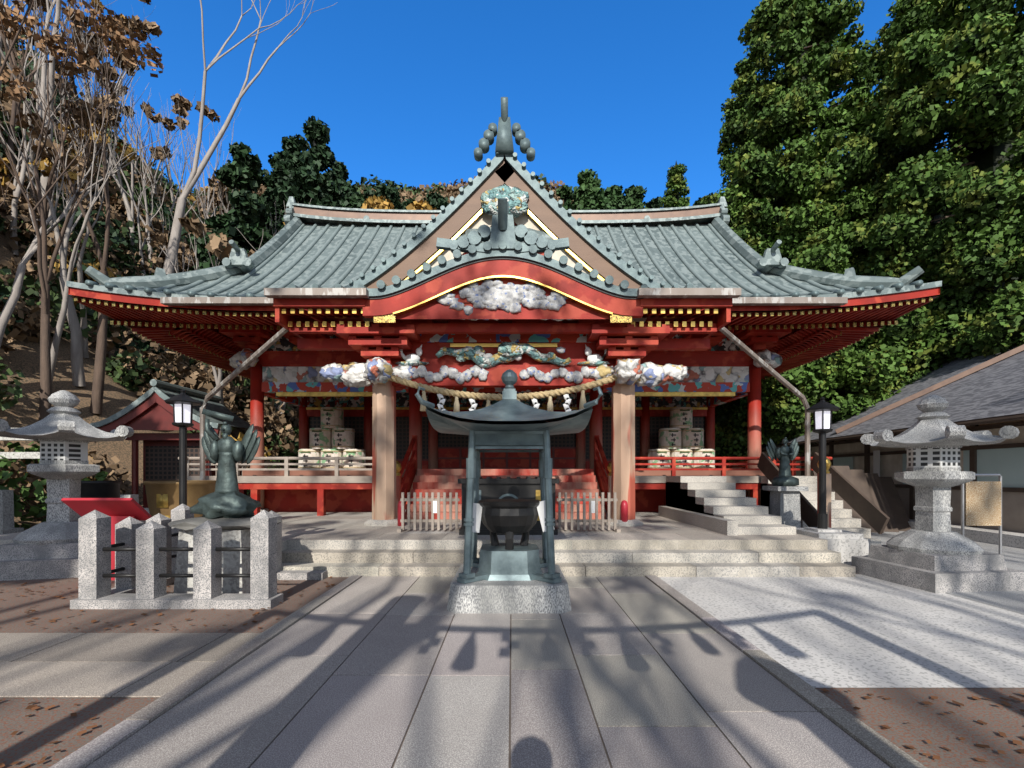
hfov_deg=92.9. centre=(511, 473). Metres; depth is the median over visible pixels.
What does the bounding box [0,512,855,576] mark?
stone steps
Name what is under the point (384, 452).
kohai columns
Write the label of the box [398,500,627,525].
red cans
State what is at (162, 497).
bronze vat
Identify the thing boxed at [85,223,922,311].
roof
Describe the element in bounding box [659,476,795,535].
side stairs
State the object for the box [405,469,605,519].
stairs
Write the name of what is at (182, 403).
lamp
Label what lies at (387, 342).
kohai timber
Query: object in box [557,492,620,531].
picket
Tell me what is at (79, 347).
bare trees
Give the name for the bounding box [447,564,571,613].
burner base
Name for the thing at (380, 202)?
autumn leaves
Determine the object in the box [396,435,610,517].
stair rails
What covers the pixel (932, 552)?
lantern
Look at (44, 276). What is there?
trunks
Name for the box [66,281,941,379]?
eaves
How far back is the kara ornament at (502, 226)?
8.92 m
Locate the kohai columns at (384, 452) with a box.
[364,380,642,526]
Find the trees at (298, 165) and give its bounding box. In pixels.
[0,29,686,408]
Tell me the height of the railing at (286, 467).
0.480 m
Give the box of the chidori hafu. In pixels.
[322,151,690,321]
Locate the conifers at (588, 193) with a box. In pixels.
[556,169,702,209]
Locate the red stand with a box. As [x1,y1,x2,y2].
[61,498,151,579]
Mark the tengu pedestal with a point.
(785, 502)
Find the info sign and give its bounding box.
[961,474,1001,553]
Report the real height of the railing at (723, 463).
0.480 m
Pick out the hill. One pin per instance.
(24, 357)
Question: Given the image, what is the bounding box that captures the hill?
[0,166,297,528]
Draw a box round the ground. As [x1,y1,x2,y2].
[0,529,1023,767]
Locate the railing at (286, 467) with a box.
[178,457,371,475]
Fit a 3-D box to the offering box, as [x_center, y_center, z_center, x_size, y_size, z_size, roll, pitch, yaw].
[-0.060,0.555,8.750,1.720,0.990,1.000,0,0,0]
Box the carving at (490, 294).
[437,279,566,315]
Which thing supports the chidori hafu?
on the roof at (683, 255)
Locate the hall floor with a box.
[187,469,764,515]
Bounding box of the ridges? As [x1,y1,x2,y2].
[84,196,923,288]
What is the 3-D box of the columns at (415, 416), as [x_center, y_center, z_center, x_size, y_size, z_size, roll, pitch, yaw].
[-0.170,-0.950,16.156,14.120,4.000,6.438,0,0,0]
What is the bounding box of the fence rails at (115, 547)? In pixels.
[102,533,249,577]
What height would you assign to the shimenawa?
0.987 m
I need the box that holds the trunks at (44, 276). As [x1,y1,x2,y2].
[0,0,1023,440]
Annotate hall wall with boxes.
[306,393,707,468]
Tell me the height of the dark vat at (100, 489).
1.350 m
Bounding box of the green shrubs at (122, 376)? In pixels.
[0,34,562,528]
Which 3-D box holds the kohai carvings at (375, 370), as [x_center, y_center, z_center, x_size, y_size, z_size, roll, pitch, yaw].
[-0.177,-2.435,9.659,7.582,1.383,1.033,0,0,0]
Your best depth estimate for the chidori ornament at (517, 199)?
11.09 m
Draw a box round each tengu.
[189,409,261,518]
[766,437,798,485]
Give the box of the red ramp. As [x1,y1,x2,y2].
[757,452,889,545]
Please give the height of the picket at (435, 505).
0.710 m
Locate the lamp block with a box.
[796,527,869,564]
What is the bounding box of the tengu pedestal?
[762,486,807,527]
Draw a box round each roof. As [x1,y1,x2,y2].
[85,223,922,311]
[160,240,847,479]
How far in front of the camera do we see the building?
12.53 m
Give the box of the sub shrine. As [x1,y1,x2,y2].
[90,379,266,513]
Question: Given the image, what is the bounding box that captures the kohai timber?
[282,308,717,387]
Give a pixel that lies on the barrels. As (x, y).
(332, 436)
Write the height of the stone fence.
1.090 m
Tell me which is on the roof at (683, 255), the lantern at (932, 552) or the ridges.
the ridges
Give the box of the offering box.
[458,477,558,534]
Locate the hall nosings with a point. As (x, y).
(773, 360)
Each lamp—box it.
[164,389,200,504]
[806,397,839,528]
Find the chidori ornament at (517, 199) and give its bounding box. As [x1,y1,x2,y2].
[455,97,552,242]
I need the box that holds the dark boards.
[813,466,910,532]
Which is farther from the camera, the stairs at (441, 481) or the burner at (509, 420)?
the stairs at (441, 481)
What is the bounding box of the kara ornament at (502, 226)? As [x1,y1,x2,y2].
[436,198,568,252]
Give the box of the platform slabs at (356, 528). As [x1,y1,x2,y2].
[0,516,825,539]
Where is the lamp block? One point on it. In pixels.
(847, 545)
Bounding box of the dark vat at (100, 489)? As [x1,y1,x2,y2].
[80,481,121,497]
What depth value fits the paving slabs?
3.35 m
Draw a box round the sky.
[4,0,1023,206]
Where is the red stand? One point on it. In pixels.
(117, 510)
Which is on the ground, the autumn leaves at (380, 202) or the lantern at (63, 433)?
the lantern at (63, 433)
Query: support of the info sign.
on the ground
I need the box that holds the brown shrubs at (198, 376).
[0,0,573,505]
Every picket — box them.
[397,492,459,531]
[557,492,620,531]
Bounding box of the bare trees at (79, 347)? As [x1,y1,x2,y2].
[0,0,337,456]
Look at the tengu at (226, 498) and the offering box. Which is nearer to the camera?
the tengu at (226, 498)
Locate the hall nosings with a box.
[229,349,781,369]
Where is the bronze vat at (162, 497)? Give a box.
[143,480,215,518]
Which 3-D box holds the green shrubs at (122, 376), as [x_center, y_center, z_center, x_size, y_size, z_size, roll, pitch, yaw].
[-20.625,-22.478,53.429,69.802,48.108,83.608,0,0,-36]
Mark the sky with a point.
(406, 91)
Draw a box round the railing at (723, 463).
[635,457,831,475]
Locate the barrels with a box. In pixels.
[298,407,714,467]
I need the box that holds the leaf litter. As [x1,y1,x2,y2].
[0,576,1023,767]
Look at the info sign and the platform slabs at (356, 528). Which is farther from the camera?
the platform slabs at (356, 528)
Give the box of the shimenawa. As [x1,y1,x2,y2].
[389,375,616,411]
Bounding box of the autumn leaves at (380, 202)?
[0,0,436,488]
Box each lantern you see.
[0,390,133,580]
[851,395,1023,592]
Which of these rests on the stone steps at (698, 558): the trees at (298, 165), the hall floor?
the hall floor
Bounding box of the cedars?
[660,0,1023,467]
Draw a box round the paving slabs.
[0,575,926,767]
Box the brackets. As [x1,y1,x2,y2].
[212,320,796,350]
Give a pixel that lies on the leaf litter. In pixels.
(32, 707)
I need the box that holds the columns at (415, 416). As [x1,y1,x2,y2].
[250,364,760,512]
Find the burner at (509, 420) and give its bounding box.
[415,369,602,583]
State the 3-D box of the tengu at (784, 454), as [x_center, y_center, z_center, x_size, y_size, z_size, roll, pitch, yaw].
[5.552,-0.222,9.898,0.681,1.035,0.488,0,0,0]
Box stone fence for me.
[70,504,327,608]
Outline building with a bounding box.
[715,344,1023,548]
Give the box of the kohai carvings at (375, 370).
[319,319,688,387]
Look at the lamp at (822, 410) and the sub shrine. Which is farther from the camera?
the sub shrine

